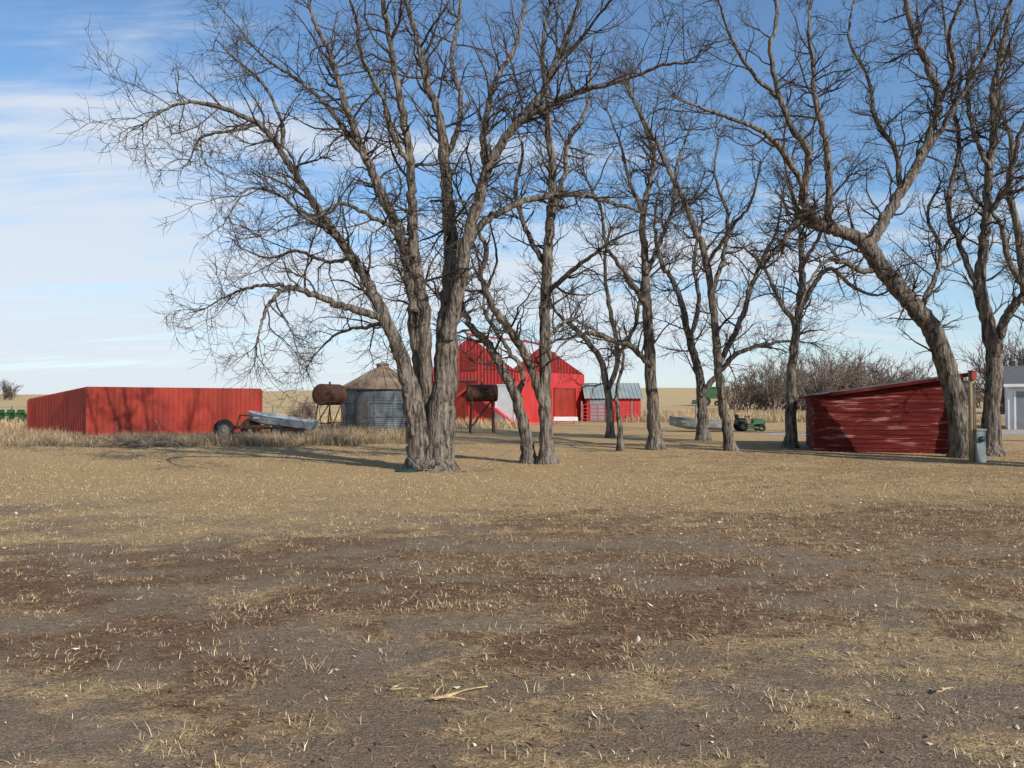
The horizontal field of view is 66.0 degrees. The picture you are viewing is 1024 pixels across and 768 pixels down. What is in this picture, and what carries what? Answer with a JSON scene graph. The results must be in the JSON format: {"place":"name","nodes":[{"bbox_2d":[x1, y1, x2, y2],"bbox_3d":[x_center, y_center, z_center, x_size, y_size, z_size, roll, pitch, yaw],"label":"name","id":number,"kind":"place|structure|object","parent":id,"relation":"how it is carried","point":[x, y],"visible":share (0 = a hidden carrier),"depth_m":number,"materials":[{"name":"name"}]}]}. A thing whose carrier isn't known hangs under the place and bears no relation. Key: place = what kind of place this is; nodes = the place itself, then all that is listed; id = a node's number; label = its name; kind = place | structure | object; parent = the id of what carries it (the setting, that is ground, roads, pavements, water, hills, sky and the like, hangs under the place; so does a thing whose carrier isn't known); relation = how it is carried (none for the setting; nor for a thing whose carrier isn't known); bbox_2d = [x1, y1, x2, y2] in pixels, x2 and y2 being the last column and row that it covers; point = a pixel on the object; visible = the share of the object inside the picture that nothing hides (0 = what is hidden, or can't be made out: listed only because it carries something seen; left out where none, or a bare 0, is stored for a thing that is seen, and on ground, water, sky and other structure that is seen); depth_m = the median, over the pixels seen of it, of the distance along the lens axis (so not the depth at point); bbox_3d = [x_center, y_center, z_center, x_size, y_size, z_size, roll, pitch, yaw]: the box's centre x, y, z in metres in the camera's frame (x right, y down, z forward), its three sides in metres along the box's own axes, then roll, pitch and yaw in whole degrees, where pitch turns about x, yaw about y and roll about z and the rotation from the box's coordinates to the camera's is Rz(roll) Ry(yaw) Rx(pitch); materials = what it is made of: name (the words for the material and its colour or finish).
{"place":"outdoors","nodes":[
{"label":"outdoors","id":0,"kind":"place"},
{"bbox_2d":[0,408,1004,446],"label":"tall dry grass","id":1,"kind":"structure","parent":0,"point":[335,436],"depth_m":31.74,"materials":[{"name":"beige plant"}]},
{"bbox_2d":[0,388,1023,767],"bbox_3d":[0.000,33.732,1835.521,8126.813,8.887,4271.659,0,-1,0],"label":"ground","id":2,"kind":"structure","parent":0,"point":[364,682],"depth_m":6.21,"materials":[{"name":"beige plant"}]},
{"bbox_2d":[0,379,21,399],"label":"distant trees","id":3,"kind":"object","parent":2,"relation":"on","point":[8,390],"visible":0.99,"depth_m":229.68,"materials":[{"name":"plant"}]},
{"bbox_2d":[0,410,26,422],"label":"green planter","id":4,"kind":"object","parent":2,"relation":"on","point":[21,414],"visible":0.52,"depth_m":55.84,"materials":[{"name":"paint"}]},
{"bbox_2d":[71,416,193,447],"bbox_3d":[-12.926,1.787,27.416,4.008,1.402,2.312,0,-1,18],"label":"brush pile","id":5,"kind":"object","parent":2,"relation":"on","point":[146,442],"visible":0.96,"depth_m":27.14,"materials":[{"name":"brown wood"}]},
{"bbox_2d":[27,387,262,438],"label":"red metal shed","id":6,"kind":"structure","parent":2,"relation":"on","point":[100,410],"depth_m":35.53,"materials":[{"name":"paint"}]},
{"bbox_2d":[5,406,340,421],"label":"wire fence","id":7,"kind":"object","parent":2,"relation":"on","point":[272,412],"visible":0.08,"depth_m":57.97,"materials":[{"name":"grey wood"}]},
{"bbox_2d":[213,414,268,436],"bbox_3d":[-11.429,1.805,33.615,2.245,1.022,1.566,0,-1,-10],"label":"hay rake","id":8,"kind":"object","parent":2,"relation":"on","point":[224,425],"visible":0.73,"depth_m":33.10,"materials":[{"name":"metal"}]},
{"bbox_2d":[245,411,318,435],"bbox_3d":[-10.277,1.739,33.875,3.864,1.166,1.955,0,-1,0],"label":"aluminium boat","id":9,"kind":"object","parent":2,"relation":"on","point":[282,423],"visible":0.78,"depth_m":33.45,"materials":[{"name":"metal"}]},
{"bbox_2d":[285,394,321,418],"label":"bare shrub","id":10,"kind":"object","parent":2,"relation":"on","point":[305,416],"visible":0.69,"depth_m":51.87,"materials":[{"name":"brown plant"}]},
{"bbox_2d":[312,382,346,429],"bbox_3d":[-9.036,1.157,38.927,1.139,2.545,1.810,0,-1,20],"label":"fuel tank","id":11,"kind":"object","parent":2,"relation":"on","point":[337,393],"visible":0.91,"depth_m":38.41,"materials":[{"name":"metal"}]},
{"bbox_2d":[341,362,405,430],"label":"grain bin","id":12,"kind":"object","parent":2,"relation":"on","point":[374,402],"visible":0.61,"depth_m":41.48,"materials":[{"name":"metal"}]},
{"bbox_2d":[356,397,368,426],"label":"hatch door","id":13,"kind":"structure","parent":12,"relation":"in","point":[362,403],"depth_m":41.31,"materials":[{"name":"metal"}]},
{"bbox_2d":[43,0,738,472],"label":"bare tree","id":14,"kind":"object","parent":2,"relation":"on","point":[429,410],"visible":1,"depth_m":17.99,"materials":[{"name":"brown plant"}]},
{"bbox_2d":[390,683,417,688],"bbox_3d":[-0.607,1.709,4.467,0.160,0.011,0.083,0,-1,0],"label":"corn husk","id":15,"kind":"object","parent":2,"relation":"on","point":[400,688],"visible":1,"depth_m":4.43,"materials":[{"name":"beige plant"}]},
{"bbox_2d":[395,468,416,472],"bbox_3d":[-2.416,1.996,17.964,0.500,0.142,0.500,0,-1,0],"label":"septic lid","id":16,"kind":"object","parent":2,"relation":"on","point":[407,470],"visible":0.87,"depth_m":17.81,"materials":[{"name":"green plastic"}]},
{"bbox_2d":[395,441,522,472],"bbox_3d":[-1.205,1.794,18.186,2.702,1.056,1.455,1,-1,-24],"label":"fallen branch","id":17,"kind":"object","parent":2,"relation":"on","point":[476,468],"visible":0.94,"depth_m":18.00,"materials":[{"name":"brown wood"}]},
{"bbox_2d":[431,686,487,699],"bbox_3d":[-0.262,1.706,4.330,0.354,0.017,0.119,1,-1,-31],"label":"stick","id":18,"kind":"object","parent":2,"relation":"on","point":[444,696],"visible":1,"depth_m":4.32,"materials":[{"name":"beige wood"}]},
{"bbox_2d":[417,182,536,463],"bbox_3d":[-1.077,-1.734,21.047,4.327,8.068,3.093,1,-1,-37],"label":"bare tree","id":19,"kind":"object","parent":2,"relation":"on","point":[528,455],"visible":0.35,"depth_m":20.38,"materials":[{"name":"brown plant"}]},
{"bbox_2d":[463,382,497,433],"bbox_3d":[-1.556,1.167,38.976,1.742,2.525,1.023,0,-1,-7],"label":"fuel tank","id":20,"kind":"object","parent":2,"relation":"on","point":[481,392],"visible":0.99,"depth_m":38.66,"materials":[{"name":"metal"}]},
{"bbox_2d":[433,334,584,423],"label":"red barn","id":21,"kind":"structure","parent":2,"relation":"on","point":[566,402],"depth_m":55.06,"materials":[{"name":"metal"}]},
{"bbox_2d":[454,381,466,421],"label":"sliding door","id":22,"kind":"structure","parent":21,"relation":"in","point":[458,404],"depth_m":55.20,"materials":[{"name":"red paint"}]},
{"bbox_2d":[461,353,476,369],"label":"loft door","id":23,"kind":"structure","parent":21,"relation":"in","point":[468,364],"depth_m":54.96,"materials":[{"name":"red paint"}]},
{"bbox_2d":[496,386,513,422],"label":"door","id":24,"kind":"structure","parent":21,"relation":"in","point":[504,403],"depth_m":53.37,"materials":[{"name":"white paint"}]},
{"bbox_2d":[554,387,575,421],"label":"side door","id":25,"kind":"structure","parent":21,"relation":"in","point":[564,401],"depth_m":58.95,"materials":[{"name":"red paint"}]},
{"bbox_2d":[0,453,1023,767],"bbox_3d":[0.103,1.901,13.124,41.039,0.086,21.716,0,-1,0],"label":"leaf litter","id":26,"kind":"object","parent":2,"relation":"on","point":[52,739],"visible":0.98,"depth_m":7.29,"materials":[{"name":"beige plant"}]},
{"bbox_2d":[417,0,690,464],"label":"bare tree","id":27,"kind":"object","parent":2,"relation":"on","point":[541,386],"visible":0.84,"depth_m":20.40,"materials":[{"name":"brown plant"}]},
{"bbox_2d":[553,417,577,423],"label":"feed trough","id":28,"kind":"object","parent":2,"relation":"on","point":[556,419],"visible":1,"depth_m":53.65,"materials":[{"name":"white paint"}]},
{"bbox_2d":[581,401,605,422],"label":"farm gate","id":29,"kind":"structure","parent":2,"relation":"on","point":[590,412],"depth_m":56.95,"materials":[{"name":"red metal"}]},
{"bbox_2d":[511,193,677,437],"bbox_3d":[3.826,-2.825,33.686,8.020,10.621,4.959,0,-1,0],"label":"bare tree","id":30,"kind":"object","parent":2,"relation":"on","point":[607,383],"visible":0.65,"depth_m":33.96,"materials":[{"name":"brown plant"}]},
{"bbox_2d":[582,383,643,420],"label":"red shed","id":31,"kind":"structure","parent":2,"relation":"on","point":[629,392],"depth_m":59.98,"materials":[{"name":"metal"}]},
{"bbox_2d":[590,398,604,420],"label":"door","id":32,"kind":"structure","parent":31,"relation":"in","point":[593,418],"depth_m":59.89,"materials":[{"name":"grey paint"}]},
{"bbox_2d":[598,307,635,450],"bbox_3d":[3.435,-0.132,25.814,1.261,4.868,1.571,0,-1,0],"label":"bare tree","id":33,"kind":"object","parent":2,"relation":"on","point":[620,445],"visible":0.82,"depth_m":25.50,"materials":[{"name":"brown plant"}]},
{"bbox_2d":[512,21,731,449],"bbox_3d":[3.569,-5.218,26.655,8.942,15.120,4.770,1,-1,-28],"label":"bare tree","id":34,"kind":"object","parent":2,"relation":"on","point":[655,441],"visible":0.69,"depth_m":26.18,"materials":[{"name":"brown plant"}]},
{"bbox_2d":[613,401,631,421],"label":"farm gate","id":35,"kind":"structure","parent":2,"relation":"on","point":[629,408],"depth_m":57.35,"materials":[{"name":"red metal"}]},
{"bbox_2d":[669,416,721,429],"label":"grey boat","id":36,"kind":"object","parent":2,"relation":"on","point":[689,422],"visible":0.68,"depth_m":40.06,"materials":[{"name":"grey metal"}]},
{"bbox_2d":[572,30,826,450],"bbox_3d":[6.428,-4.305,25.159,9.417,13.200,5.632,1,-1,-37],"label":"bare tree","id":37,"kind":"object","parent":2,"relation":"on","point":[729,442],"visible":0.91,"depth_m":25.16,"materials":[{"name":"brown plant"}]},
{"bbox_2d":[691,387,726,405],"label":"combine harvester","id":38,"kind":"object","parent":2,"relation":"on","point":[709,397],"visible":0.23,"depth_m":148.79,"materials":[{"name":"green paint"}]},
{"bbox_2d":[695,404,774,416],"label":"wire fence","id":39,"kind":"object","parent":2,"relation":"on","point":[734,409],"visible":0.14,"depth_m":59.93,"materials":[{"name":"grey wood"}]},
{"bbox_2d":[633,153,854,440],"bbox_3d":[9.085,-3.573,31.911,9.034,12.113,4.944,-1,-1,25],"label":"bare tree","id":40,"kind":"object","parent":2,"relation":"on","point":[703,433],"visible":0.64,"depth_m":32.18,"materials":[{"name":"brown plant"}]},
{"bbox_2d":[733,415,765,430],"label":"riding mower","id":41,"kind":"object","parent":2,"relation":"on","point":[740,424],"visible":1,"depth_m":41.23,"materials":[{"name":"green paint"}]},
{"bbox_2d":[627,0,1023,458],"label":"bare tree","id":42,"kind":"object","parent":2,"relation":"on","point":[912,304],"visible":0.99,"depth_m":22.03,"materials":[{"name":"brown plant"}]},
{"bbox_2d":[718,77,935,448],"bbox_3d":[10.604,-4.463,27.089,7.907,13.668,3.730,-1,-1,39],"label":"bare tree","id":43,"kind":"object","parent":2,"relation":"on","point":[790,440],"visible":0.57,"depth_m":27.09,"materials":[{"name":"brown plant"}]},
{"bbox_2d":[707,327,1023,413],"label":"distant trees","id":44,"kind":"object","parent":2,"relation":"on","point":[829,382],"visible":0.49,"depth_m":103.97,"materials":[{"name":"plant"}]},
{"bbox_2d":[799,373,967,453],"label":"red wooden shed","id":45,"kind":"structure","parent":2,"relation":"on","point":[909,416],"depth_m":24.60,"materials":[{"name":"wood"}]},
{"bbox_2d":[938,686,953,691],"bbox_3d":[2.412,1.691,4.381,0.123,0.019,0.053,1,-2,-44],"label":"corn husk","id":46,"kind":"object","parent":2,"relation":"on","point":[942,688],"visible":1,"depth_m":4.37,"materials":[{"name":"beige plant"}]},
{"bbox_2d":[900,0,1023,456],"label":"bare tree","id":47,"kind":"object","parent":2,"relation":"on","point":[993,334],"visible":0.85,"depth_m":23.39,"materials":[{"name":"brown plant"}]},
{"bbox_2d":[923,20,1023,305],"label":"bare tree","id":48,"kind":"object","parent":2,"relation":"on","point":[1016,221],"visible":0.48,"depth_m":31.23,"materials":[{"name":"plant"}]},
{"bbox_2d":[968,370,986,462],"bbox_3d":[12.220,0.952,20.700,0.390,2.620,0.320,0,-1,0],"label":"utility post","id":49,"kind":"object","parent":2,"relation":"on","point":[977,445],"visible":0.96,"depth_m":20.70,"materials":[{"name":"brown wood"}]},
{"bbox_2d":[1003,366,1023,429],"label":"white garage","id":50,"kind":"structure","parent":2,"relation":"on","point":[1013,380],"depth_m":43.88,"materials":[{"name":"paint"}]},
{"bbox_2d":[1016,392,1023,429],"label":"door","id":51,"kind":"structure","parent":50,"relation":"in","point":[1019,395],"depth_m":43.63,"materials":[{"name":"grey paint"}]},
{"bbox_2d":[0,0,1023,394],"label":"sky","id":52,"kind":"structure","parent":0,"point":[84,263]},
{"bbox_2d":[759,430,1023,434],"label":"gravel driveway","id":53,"kind":"structure","parent":0,"point":[1012,431],"depth_m":38.34,"materials":[{"name":"grey gravel"}]}
]}

